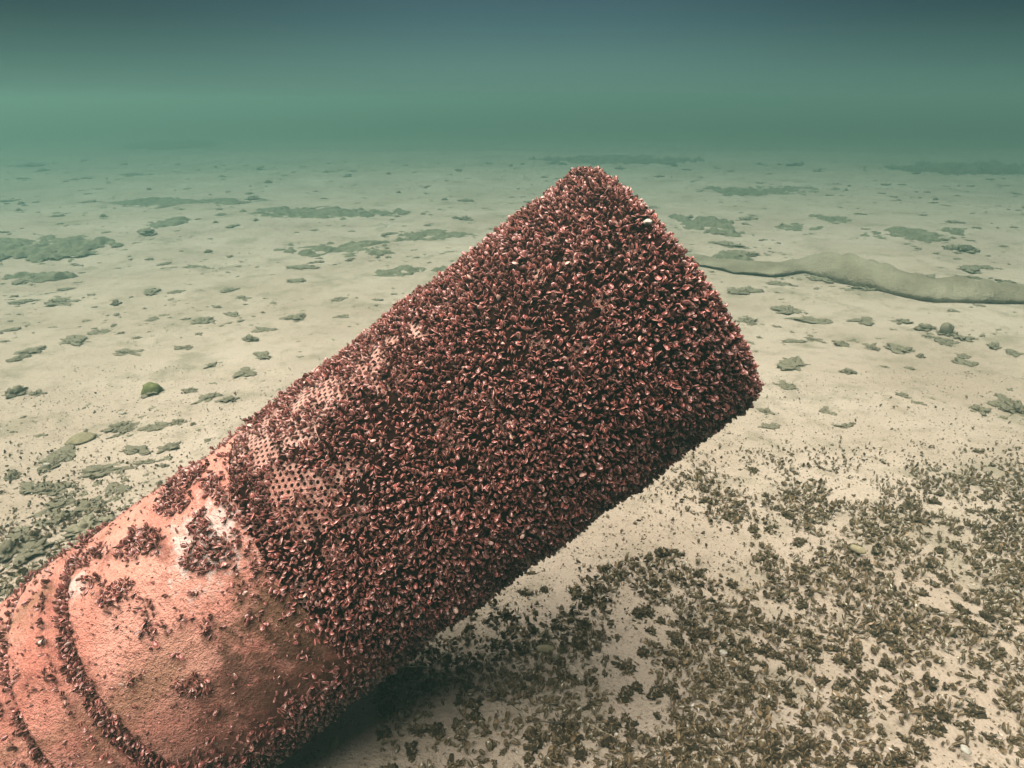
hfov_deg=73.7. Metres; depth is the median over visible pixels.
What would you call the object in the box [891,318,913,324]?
mussel clump
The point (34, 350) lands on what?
mussel clump
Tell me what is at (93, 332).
mussel clump
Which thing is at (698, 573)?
mussel clump
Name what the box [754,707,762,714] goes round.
mussel
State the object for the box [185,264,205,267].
mussel clump
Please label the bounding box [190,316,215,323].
mussel clump
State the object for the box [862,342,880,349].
mussel clump
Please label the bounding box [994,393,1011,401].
mussel clump
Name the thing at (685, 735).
mussel clump
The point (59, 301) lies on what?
mussel clump
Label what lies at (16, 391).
mussel clump
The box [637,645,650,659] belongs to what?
mussel clump
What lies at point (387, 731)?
mussel clump
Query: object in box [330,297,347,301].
mussel clump
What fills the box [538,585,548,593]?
mussel clump
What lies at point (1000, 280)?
mussel clump
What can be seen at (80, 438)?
stone
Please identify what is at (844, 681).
mussel clump
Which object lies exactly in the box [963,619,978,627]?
mussel clump
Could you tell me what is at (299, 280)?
mussel clump
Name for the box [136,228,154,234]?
mussel clump
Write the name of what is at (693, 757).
mussel
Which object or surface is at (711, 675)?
mussel clump
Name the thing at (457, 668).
mussel
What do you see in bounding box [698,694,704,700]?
mussel
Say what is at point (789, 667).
mussel clump
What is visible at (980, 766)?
mussel clump
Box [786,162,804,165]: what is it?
mussel clump
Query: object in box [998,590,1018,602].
mussel clump
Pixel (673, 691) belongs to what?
mussel clump
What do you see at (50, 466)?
mussel clump
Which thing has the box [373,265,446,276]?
algae patch
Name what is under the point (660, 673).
mussel
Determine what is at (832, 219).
algae patch
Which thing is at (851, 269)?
silt bank
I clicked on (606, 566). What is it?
mussel clump
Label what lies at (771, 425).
mussel clump
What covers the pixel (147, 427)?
mussel clump
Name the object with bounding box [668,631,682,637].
mussel clump
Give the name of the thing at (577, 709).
mussel
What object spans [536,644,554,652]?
shell valve
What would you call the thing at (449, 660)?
mussel clump
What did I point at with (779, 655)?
mussel clump
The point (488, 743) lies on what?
mussel
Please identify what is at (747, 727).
mussel clump
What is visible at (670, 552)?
mussel clump
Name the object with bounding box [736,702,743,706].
mussel
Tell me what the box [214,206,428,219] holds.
algae patch
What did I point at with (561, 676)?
mussel clump
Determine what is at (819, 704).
mussel
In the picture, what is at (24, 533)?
mussel clump
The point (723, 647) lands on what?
mussel clump
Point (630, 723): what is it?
mussel clump
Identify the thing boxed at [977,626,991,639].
mussel clump
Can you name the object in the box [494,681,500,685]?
mussel
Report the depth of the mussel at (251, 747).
1.10 m
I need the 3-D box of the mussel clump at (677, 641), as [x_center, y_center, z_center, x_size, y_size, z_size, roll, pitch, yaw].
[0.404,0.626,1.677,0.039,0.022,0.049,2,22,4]
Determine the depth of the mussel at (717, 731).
1.41 m
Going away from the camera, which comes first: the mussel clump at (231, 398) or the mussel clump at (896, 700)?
the mussel clump at (896, 700)
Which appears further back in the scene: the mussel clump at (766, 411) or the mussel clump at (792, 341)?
the mussel clump at (792, 341)
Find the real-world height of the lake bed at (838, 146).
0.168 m
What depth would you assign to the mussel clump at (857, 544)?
2.02 m
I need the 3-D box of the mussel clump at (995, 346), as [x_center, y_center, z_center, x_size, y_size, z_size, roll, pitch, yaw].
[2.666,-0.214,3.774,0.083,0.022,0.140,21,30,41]
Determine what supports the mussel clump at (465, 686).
on the lake bed at (838, 146)
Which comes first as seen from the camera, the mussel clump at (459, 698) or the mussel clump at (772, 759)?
the mussel clump at (772, 759)
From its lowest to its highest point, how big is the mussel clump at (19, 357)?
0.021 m
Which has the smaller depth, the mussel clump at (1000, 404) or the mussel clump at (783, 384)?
the mussel clump at (1000, 404)
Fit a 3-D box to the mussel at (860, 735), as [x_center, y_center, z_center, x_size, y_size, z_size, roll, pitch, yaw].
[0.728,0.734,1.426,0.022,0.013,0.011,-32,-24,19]
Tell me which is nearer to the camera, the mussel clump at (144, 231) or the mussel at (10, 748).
the mussel at (10, 748)
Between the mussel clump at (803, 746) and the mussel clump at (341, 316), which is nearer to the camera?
the mussel clump at (803, 746)
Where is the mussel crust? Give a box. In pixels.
[0,166,764,767]
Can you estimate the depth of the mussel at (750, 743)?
1.38 m
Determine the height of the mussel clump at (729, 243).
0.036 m
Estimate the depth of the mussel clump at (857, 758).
1.36 m
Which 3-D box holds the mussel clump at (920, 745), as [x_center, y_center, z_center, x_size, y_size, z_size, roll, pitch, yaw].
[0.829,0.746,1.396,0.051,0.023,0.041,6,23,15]
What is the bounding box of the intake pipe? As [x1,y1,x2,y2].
[0,174,750,767]
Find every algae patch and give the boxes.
[0,234,122,262]
[2,271,77,282]
[98,197,272,208]
[143,216,190,228]
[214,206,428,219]
[273,240,397,256]
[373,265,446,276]
[381,229,476,241]
[527,154,704,164]
[668,214,744,237]
[695,185,844,195]
[712,250,753,260]
[774,223,823,230]
[809,214,851,223]
[859,159,1023,175]
[861,232,885,238]
[883,226,943,241]
[936,227,964,235]
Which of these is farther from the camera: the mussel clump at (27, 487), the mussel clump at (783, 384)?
the mussel clump at (783, 384)
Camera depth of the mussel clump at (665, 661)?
1.59 m
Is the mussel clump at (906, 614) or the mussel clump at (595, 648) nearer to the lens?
the mussel clump at (595, 648)
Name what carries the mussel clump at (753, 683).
on the lake bed at (838, 146)
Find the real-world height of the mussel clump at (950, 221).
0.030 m
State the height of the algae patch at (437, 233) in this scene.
0.045 m
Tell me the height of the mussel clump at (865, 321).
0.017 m
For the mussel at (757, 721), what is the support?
on the lake bed at (838, 146)
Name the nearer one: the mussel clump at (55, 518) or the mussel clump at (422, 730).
the mussel clump at (422, 730)
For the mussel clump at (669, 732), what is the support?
on the lake bed at (838, 146)
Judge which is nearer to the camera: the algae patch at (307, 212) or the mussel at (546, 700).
the mussel at (546, 700)
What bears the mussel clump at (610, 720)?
on the lake bed at (838, 146)
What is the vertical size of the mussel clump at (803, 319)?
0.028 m
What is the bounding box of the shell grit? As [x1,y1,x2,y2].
[0,364,1023,767]
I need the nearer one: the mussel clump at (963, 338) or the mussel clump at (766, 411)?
the mussel clump at (766, 411)
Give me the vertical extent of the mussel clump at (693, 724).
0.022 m
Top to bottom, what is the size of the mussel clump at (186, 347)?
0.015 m
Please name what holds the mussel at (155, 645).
attached to the intake pipe
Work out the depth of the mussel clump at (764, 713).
1.47 m
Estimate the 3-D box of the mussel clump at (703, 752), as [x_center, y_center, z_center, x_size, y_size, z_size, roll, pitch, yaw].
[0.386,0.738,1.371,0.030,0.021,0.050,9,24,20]
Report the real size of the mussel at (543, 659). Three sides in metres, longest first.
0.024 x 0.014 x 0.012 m
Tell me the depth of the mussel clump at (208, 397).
3.02 m
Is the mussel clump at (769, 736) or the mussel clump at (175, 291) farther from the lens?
the mussel clump at (175, 291)
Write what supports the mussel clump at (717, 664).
on the lake bed at (838, 146)
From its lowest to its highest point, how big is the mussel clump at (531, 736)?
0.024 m
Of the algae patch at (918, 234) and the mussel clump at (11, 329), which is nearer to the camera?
the mussel clump at (11, 329)
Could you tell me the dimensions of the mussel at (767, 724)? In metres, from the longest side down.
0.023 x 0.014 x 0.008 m
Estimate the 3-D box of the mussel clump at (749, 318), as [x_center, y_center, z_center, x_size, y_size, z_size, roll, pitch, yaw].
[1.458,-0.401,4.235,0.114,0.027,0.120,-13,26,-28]
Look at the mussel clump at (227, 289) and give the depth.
4.95 m
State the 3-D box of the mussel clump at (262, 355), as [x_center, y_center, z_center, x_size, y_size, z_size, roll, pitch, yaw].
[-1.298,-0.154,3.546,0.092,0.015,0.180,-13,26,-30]
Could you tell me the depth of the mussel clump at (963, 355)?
3.66 m
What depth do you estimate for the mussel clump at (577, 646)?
1.64 m
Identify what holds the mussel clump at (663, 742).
on the lake bed at (838, 146)
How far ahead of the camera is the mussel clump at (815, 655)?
1.64 m
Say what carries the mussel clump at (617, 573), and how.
on the lake bed at (838, 146)
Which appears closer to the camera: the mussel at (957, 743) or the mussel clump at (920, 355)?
the mussel at (957, 743)
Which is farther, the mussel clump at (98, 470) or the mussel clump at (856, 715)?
the mussel clump at (98, 470)
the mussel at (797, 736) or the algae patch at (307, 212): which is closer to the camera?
the mussel at (797, 736)
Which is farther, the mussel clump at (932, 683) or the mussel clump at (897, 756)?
the mussel clump at (932, 683)
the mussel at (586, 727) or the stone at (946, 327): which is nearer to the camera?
the mussel at (586, 727)
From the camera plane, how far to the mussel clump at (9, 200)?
9.50 m
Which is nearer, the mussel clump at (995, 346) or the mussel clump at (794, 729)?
the mussel clump at (794, 729)
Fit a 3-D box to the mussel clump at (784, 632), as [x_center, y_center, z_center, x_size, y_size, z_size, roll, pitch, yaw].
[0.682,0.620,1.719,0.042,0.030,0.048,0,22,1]
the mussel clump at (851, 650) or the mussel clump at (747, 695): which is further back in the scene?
the mussel clump at (851, 650)
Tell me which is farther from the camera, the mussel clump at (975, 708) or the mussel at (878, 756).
the mussel clump at (975, 708)
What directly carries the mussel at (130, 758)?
attached to the intake pipe
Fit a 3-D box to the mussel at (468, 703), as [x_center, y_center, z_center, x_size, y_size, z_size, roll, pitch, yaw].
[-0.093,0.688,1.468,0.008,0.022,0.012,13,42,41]
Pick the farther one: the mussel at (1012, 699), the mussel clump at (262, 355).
the mussel clump at (262, 355)
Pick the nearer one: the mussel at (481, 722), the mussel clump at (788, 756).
the mussel clump at (788, 756)
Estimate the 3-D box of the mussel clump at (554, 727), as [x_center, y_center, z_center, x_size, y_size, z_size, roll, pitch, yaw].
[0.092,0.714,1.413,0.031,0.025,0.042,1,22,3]
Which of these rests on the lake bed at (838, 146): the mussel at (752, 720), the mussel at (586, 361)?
the mussel at (752, 720)
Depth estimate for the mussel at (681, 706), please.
1.48 m
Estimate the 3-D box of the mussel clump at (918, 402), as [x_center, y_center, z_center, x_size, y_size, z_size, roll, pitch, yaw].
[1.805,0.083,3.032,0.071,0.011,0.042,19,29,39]
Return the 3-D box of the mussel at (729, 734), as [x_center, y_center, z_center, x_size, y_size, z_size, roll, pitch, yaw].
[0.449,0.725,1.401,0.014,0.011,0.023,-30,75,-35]
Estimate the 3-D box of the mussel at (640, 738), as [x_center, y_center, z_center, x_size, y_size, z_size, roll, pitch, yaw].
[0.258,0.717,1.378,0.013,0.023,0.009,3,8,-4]
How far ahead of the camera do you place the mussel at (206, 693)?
1.04 m
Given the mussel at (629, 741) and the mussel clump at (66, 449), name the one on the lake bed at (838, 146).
the mussel clump at (66, 449)
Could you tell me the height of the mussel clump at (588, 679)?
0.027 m
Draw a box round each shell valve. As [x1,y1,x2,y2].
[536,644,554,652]
[719,649,727,654]
[850,544,865,553]
[960,744,971,754]
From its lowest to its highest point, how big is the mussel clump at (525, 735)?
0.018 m
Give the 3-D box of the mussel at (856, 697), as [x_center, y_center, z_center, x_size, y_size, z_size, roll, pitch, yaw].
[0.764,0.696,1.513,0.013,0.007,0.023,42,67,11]
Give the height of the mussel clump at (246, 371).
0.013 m
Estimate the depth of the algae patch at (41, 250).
6.16 m
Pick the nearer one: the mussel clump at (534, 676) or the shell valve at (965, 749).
the shell valve at (965, 749)
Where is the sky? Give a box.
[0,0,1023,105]
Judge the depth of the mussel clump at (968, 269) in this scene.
5.40 m
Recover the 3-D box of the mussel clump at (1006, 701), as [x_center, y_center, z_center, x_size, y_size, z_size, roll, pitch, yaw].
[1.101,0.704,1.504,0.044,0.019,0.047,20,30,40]
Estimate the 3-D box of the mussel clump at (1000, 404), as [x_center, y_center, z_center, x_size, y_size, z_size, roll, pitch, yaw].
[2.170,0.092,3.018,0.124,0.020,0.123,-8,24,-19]
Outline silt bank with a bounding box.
[686,252,1023,302]
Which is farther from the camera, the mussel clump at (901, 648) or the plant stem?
the mussel clump at (901, 648)
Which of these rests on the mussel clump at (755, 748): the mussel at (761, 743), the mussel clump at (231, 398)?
the mussel at (761, 743)
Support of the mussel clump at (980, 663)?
on the lake bed at (838, 146)
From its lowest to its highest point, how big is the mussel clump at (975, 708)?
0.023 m
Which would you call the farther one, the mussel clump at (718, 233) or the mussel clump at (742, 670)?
the mussel clump at (718, 233)
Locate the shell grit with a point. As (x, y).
(644, 562)
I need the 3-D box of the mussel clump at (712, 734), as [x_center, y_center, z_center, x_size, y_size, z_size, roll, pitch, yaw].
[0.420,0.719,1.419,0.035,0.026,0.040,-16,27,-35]
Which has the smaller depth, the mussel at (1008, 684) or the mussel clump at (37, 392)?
the mussel at (1008, 684)
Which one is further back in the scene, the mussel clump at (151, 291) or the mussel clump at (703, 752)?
the mussel clump at (151, 291)
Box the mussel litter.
[0,159,1023,767]
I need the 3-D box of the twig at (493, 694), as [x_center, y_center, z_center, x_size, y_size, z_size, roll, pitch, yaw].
[-0.038,0.675,1.477,0.139,0.008,0.008,14,26,31]
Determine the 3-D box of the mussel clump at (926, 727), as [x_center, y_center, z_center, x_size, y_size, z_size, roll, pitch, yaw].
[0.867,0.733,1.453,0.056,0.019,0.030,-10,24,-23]
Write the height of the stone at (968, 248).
0.077 m
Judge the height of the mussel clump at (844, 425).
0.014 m
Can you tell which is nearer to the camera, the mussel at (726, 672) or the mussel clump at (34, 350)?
the mussel at (726, 672)
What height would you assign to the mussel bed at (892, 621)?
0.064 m
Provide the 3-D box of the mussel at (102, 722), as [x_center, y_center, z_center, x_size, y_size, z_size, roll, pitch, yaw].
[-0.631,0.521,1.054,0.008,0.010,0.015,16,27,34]
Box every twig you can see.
[468,683,520,710]
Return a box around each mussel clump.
[0,199,20,201]
[0,327,20,331]
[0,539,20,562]
[1,385,28,397]
[3,469,21,480]
[4,528,42,544]
[5,354,31,362]
[7,299,38,304]
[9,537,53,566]
[11,278,30,284]
[13,345,46,354]
[15,161,46,166]
[18,481,55,494]
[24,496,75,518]
[26,389,46,395]
[36,454,70,473]
[36,511,77,526]
[37,444,76,462]
[37,481,71,495]
[43,296,80,305]
[48,214,64,216]
[57,287,74,291]
[59,335,91,345]
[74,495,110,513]
[78,462,133,477]
[86,329,109,334]
[103,482,130,497]
[104,420,129,432]
[110,299,122,305]
[112,348,143,355]
[118,421,139,433]
[119,444,150,455]
[127,173,145,175]
[133,458,155,465]
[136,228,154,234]
[137,424,155,431]
[139,389,163,397]
[143,288,160,295]
[146,316,158,321]
[149,422,173,430]
[156,441,180,453]
[167,290,185,293]
[167,418,187,425]
[173,345,193,349]
[181,387,197,392]
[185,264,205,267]
[189,392,223,404]
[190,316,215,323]
[203,361,216,368]
[215,395,239,402]
[219,287,238,292]
[223,312,239,316]
[225,224,239,227]
[233,367,256,376]
[234,295,251,300]
[242,334,258,341]
[251,326,276,332]
[252,351,271,359]
[279,313,304,320]
[285,264,319,269]
[287,278,305,282]
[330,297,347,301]
[332,314,349,317]
[375,725,391,740]
[404,740,417,755]
[407,723,426,737]
[423,721,446,739]
[441,654,452,666]
[452,689,464,706]
[458,198,473,201]
[458,679,474,692]
[466,697,483,707]
[466,705,480,722]
[489,638,499,650]
[496,691,510,700]
[498,607,511,620]
[515,643,527,655]
[516,588,533,596]
[520,668,539,681]
[520,726,537,738]
[523,730,544,754]
[524,730,536,742]
[533,638,547,649]
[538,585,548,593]
[549,718,562,737]
[551,737,566,746]
[552,751,566,765]
[555,670,577,682]
[557,713,570,732]
[561,725,580,748]
[567,642,585,651]
[571,634,590,648]
[574,744,589,762]
[576,617,591,630]
[579,591,593,605]
[582,672,596,685]
[582,697,600,710]
[591,638,601,651]
[596,564,610,571]
[600,731,617,749]
[603,567,631,580]
[604,715,622,732]
[611,658,637,671]
[615,695,633,703]
[617,686,633,697]
[618,742,635,753]
[623,727,637,738]
[624,717,638,729]
[626,680,645,694]
[630,606,646,619]
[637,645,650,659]
[637,730,655,746]
[638,603,654,618]
[646,686,663,700]
[652,730,673,746]
[653,546,668,557]
[655,681,673,693]
[662,658,674,672]
[663,729,676,745]
[667,548,684,556]
[667,687,681,701]
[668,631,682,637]
[669,549,684,558]
[669,711,688,720]
[669,745,688,755]
[670,634,684,645]
[671,571,679,582]
[673,748,691,762]
[676,716,689,738]
[677,715,690,723]
[681,644,689,658]
[681,737,700,751]
[686,627,707,639]
[686,718,708,735]
[687,617,698,627]
[693,568,707,577]
[697,738,711,762]
[702,671,720,684]
[706,678,729,688]
[706,723,720,737]
[708,240,745,246]
[710,659,725,672]
[711,231,726,234]
[711,669,723,678]
[721,646,740,660]
[723,250,758,255]
[726,286,763,294]
[728,742,745,756]
[732,666,751,681]
[734,685,746,697]
[737,317,756,325]
[740,682,759,690]
[741,317,757,320]
[742,722,753,734]
[743,690,757,701]
[745,740,765,755]
[753,646,768,655]
[756,407,774,414]
[756,620,773,632]
[757,422,780,428]
[758,641,774,658]
[758,696,775,709]
[759,709,766,718]
[761,738,781,754]
[766,281,788,285]
[766,730,783,746]
[766,749,782,764]
[767,648,784,661]
[767,680,777,692]
[771,305,803,313]
[772,380,797,389]
[774,624,789,637]
[776,750,798,763]
[777,356,809,371]
[780,685,796,698]
[781,338,805,342]
[784,653,796,670]
[785,315,832,323]
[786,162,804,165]
[786,725,805,734]
[791,738,811,758]
[794,661,810,671]
[795,594,808,610]
[796,564,813,572]
[797,571,809,584]
[799,710,811,727]
[802,337,826,342]
[807,275,833,282]
[807,648,820,661]
[808,735,823,749]
[813,674,831,686]
[819,406,831,412]
[827,643,843,651]
[831,676,851,689]
[832,340,849,346]
[834,423,853,428]
[836,753,848,764]
[839,367,857,374]
[842,657,856,671]
[843,700,857,717]
[844,542,862,548]
[846,642,864,655]
[847,709,866,718]
[848,316,874,325]
[851,286,876,290]
[851,676,869,693]
[853,752,870,767]
[856,673,871,685]
[857,707,867,714]
[858,557,872,569]
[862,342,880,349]
[863,756,875,767]
[864,619,883,627]
[866,625,885,637]
[870,751,878,764]
[877,657,895,671]
[879,635,897,646]
[882,758,897,766]
[884,343,915,353]
[884,750,908,765]
[885,586,896,594]
[886,691,907,706]
[889,642,914,653]
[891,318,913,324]
[891,686,909,699]
[895,392,908,397]
[896,731,914,744]
[903,612,915,625]
[904,366,914,370]
[904,741,930,759]
[910,400,926,405]
[911,273,934,278]
[911,322,936,331]
[911,724,930,734]
[913,748,931,759]
[915,353,925,357]
[918,706,932,719]
[919,704,935,717]
[921,334,941,338]
[923,674,938,691]
[926,558,938,568]
[928,718,947,736]
[935,338,959,344]
[936,707,953,723]
[937,330,959,336]
[941,243,958,249]
[941,624,957,638]
[945,220,964,223]
[951,357,978,366]
[952,334,973,341]
[953,244,979,252]
[954,274,984,279]
[954,353,971,358]
[954,607,971,624]
[957,265,982,273]
[957,604,973,616]
[958,719,974,736]
[962,702,989,718]
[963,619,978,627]
[969,404,991,415]
[970,264,993,269]
[974,657,991,669]
[974,679,986,691]
[974,763,992,767]
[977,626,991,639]
[978,609,998,622]
[979,731,1004,747]
[985,399,1009,411]
[986,342,1001,350]
[993,630,1011,639]
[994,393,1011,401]
[995,279,1016,282]
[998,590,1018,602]
[1002,696,1023,712]
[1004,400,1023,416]
[1006,349,1023,356]
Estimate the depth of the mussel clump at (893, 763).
1.36 m
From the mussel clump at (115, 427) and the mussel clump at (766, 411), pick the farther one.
the mussel clump at (766, 411)
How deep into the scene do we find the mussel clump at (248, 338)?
3.74 m
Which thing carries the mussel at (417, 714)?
on the lake bed at (838, 146)
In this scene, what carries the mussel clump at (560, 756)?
on the lake bed at (838, 146)
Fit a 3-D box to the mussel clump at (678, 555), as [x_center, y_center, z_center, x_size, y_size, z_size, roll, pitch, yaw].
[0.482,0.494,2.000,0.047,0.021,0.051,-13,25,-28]
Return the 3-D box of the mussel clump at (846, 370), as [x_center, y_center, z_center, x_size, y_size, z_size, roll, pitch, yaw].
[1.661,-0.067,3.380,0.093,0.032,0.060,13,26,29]
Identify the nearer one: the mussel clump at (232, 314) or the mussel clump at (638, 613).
the mussel clump at (638, 613)
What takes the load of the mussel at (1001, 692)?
on the mussel bed at (892, 621)
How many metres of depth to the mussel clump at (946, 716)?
1.48 m
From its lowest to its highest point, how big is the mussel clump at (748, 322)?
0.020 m
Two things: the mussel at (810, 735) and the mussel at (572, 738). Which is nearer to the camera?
the mussel at (572, 738)
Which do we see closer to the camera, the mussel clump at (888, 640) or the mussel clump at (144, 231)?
the mussel clump at (888, 640)
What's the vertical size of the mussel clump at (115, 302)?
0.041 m
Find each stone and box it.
[64,432,95,444]
[141,382,162,395]
[940,322,954,333]
[957,245,974,251]
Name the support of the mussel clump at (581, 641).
on the lake bed at (838, 146)
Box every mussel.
[6,745,16,751]
[98,718,105,726]
[102,609,111,613]
[108,756,113,764]
[120,539,129,544]
[126,754,134,760]
[127,525,135,532]
[133,630,142,638]
[152,640,159,648]
[204,685,208,695]
[241,754,247,764]
[249,742,253,751]
[398,711,404,722]
[412,710,421,718]
[436,434,444,439]
[455,666,459,675]
[459,706,465,715]
[462,728,467,738]
[463,656,468,663]
[463,713,469,718]
[463,741,469,749]
[466,700,470,706]
[477,666,483,673]
[478,719,484,728]
[479,749,484,754]
[485,740,491,750]
[488,676,492,683]
[491,693,497,701]
[493,718,498,729]
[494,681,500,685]
[503,739,508,747]
[505,711,509,718]
[511,737,519,744]
[541,653,546,662]
[541,730,546,740]
[543,695,550,702]
[569,735,575,743]
[569,744,575,756]
[573,704,581,713]
[583,355,588,364]
[583,722,589,732]
[585,691,592,696]
[591,705,596,715]
[604,753,614,758]
[624,753,632,759]
[624,757,631,763]
[627,736,632,744]
[637,734,643,744]
[643,737,649,743]
[646,751,652,757]
[655,736,660,745]
[657,669,662,679]
[676,730,683,742]
[677,703,685,708]
[677,756,687,761]
[682,706,689,712]
[686,721,690,730]
[688,728,695,735]
[689,753,697,761]
[694,674,700,682]
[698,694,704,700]
[698,724,703,732]
[709,756,720,763]
[711,701,716,707]
[714,727,723,737]
[715,746,722,756]
[719,656,724,664]
[724,348,731,357]
[724,670,729,679]
[726,699,731,708]
[726,731,733,741]
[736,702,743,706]
[745,740,755,746]
[747,717,754,724]
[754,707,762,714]
[755,718,761,725]
[758,739,765,749]
[760,729,765,737]
[762,721,770,728]
[766,689,772,696]
[770,727,778,735]
[778,724,785,734]
[786,676,793,682]
[788,745,796,750]
[794,733,800,740]
[799,657,804,665]
[804,733,814,738]
[814,755,822,762]
[815,700,822,709]
[829,696,838,700]
[832,690,840,696]
[854,693,859,701]
[856,721,867,727]
[856,731,865,738]
[870,644,876,654]
[874,753,882,759]
[878,740,884,751]
[885,752,892,760]
[895,703,905,709]
[899,756,906,762]
[904,709,909,719]
[911,708,922,714]
[914,690,922,697]
[952,741,961,746]
[955,735,963,740]
[997,687,1005,696]
[999,744,1006,753]
[1002,722,1008,732]
[1005,680,1013,686]
[1008,697,1016,704]
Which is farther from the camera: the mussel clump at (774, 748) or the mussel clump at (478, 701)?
the mussel clump at (478, 701)
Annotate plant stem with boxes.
[398,651,467,680]
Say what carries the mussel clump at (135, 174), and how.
on the lake bed at (838, 146)
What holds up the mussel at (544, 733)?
on the lake bed at (838, 146)
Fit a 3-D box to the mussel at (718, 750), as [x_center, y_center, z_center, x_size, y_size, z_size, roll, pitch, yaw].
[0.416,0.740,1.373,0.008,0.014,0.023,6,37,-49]
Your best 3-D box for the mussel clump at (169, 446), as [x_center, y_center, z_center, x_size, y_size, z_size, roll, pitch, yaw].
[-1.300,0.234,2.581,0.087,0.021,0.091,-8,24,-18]
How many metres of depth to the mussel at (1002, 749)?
1.40 m
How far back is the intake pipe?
1.05 m
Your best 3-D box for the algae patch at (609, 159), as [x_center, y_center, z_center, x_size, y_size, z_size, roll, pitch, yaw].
[2.427,-5.264,15.928,4.168,0.117,2.203,0,22,0]
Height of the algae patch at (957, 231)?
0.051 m
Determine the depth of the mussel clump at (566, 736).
1.39 m
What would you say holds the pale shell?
attached to the intake pipe
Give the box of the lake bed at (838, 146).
[0,106,1023,767]
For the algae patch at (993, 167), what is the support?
on the lake bed at (838, 146)
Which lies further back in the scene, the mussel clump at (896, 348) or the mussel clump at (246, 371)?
the mussel clump at (896, 348)
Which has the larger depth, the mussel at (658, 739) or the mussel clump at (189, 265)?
the mussel clump at (189, 265)
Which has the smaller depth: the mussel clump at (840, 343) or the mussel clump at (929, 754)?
the mussel clump at (929, 754)
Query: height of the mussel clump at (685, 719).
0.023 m
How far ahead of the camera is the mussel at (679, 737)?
1.39 m
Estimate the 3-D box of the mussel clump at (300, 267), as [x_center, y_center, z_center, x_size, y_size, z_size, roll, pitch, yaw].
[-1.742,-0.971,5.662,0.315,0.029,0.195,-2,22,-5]
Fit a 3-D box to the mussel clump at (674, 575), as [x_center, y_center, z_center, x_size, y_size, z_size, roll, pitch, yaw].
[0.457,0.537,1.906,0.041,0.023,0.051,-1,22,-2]
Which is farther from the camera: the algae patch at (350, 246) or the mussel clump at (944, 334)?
the algae patch at (350, 246)
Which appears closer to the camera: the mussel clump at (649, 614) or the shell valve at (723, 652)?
the shell valve at (723, 652)
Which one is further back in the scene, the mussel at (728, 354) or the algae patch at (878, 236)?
the algae patch at (878, 236)
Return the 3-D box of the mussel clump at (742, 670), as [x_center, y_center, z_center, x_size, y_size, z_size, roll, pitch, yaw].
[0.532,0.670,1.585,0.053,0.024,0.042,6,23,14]
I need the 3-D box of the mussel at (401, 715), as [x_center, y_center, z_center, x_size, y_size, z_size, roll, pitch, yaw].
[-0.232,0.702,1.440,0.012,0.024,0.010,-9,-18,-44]
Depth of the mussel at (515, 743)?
1.39 m
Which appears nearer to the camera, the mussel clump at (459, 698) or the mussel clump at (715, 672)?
the mussel clump at (459, 698)
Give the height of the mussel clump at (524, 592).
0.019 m
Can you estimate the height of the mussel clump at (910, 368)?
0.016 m
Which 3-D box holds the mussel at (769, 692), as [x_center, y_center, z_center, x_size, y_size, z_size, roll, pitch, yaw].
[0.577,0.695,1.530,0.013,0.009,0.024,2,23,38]
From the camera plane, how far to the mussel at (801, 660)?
1.61 m
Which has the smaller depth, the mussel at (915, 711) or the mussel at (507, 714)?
the mussel at (507, 714)
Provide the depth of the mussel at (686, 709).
1.46 m
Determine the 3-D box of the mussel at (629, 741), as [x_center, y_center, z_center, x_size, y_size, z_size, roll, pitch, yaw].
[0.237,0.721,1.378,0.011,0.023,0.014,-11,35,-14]
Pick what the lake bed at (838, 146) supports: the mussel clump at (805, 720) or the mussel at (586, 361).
the mussel clump at (805, 720)
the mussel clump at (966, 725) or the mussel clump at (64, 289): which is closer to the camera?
the mussel clump at (966, 725)
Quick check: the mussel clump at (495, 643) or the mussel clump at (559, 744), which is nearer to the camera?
the mussel clump at (559, 744)
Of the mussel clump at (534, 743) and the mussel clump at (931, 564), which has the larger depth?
the mussel clump at (931, 564)
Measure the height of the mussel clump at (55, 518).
0.026 m
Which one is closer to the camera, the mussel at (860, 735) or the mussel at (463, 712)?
the mussel at (860, 735)
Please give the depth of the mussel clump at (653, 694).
1.50 m
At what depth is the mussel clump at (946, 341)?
3.85 m
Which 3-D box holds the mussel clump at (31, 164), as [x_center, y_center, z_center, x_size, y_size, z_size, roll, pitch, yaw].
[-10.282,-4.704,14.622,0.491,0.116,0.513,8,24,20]
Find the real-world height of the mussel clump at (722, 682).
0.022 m
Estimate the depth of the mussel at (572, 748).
1.36 m
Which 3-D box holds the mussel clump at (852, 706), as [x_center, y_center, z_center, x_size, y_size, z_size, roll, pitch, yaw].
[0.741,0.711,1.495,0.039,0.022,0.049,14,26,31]
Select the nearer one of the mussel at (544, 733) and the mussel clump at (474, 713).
the mussel at (544, 733)
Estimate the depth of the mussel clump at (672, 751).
1.37 m
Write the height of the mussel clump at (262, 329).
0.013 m
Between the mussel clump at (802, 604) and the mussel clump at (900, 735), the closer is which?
the mussel clump at (900, 735)
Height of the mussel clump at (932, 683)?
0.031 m
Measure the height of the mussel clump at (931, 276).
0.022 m
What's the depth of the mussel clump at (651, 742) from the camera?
1.39 m
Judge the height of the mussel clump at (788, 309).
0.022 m
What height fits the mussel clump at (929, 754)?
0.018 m
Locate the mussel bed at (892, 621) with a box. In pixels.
[0,391,1023,767]
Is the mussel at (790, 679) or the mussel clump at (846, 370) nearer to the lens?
the mussel at (790, 679)
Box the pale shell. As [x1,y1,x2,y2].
[643,219,651,224]
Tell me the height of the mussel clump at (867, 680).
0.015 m

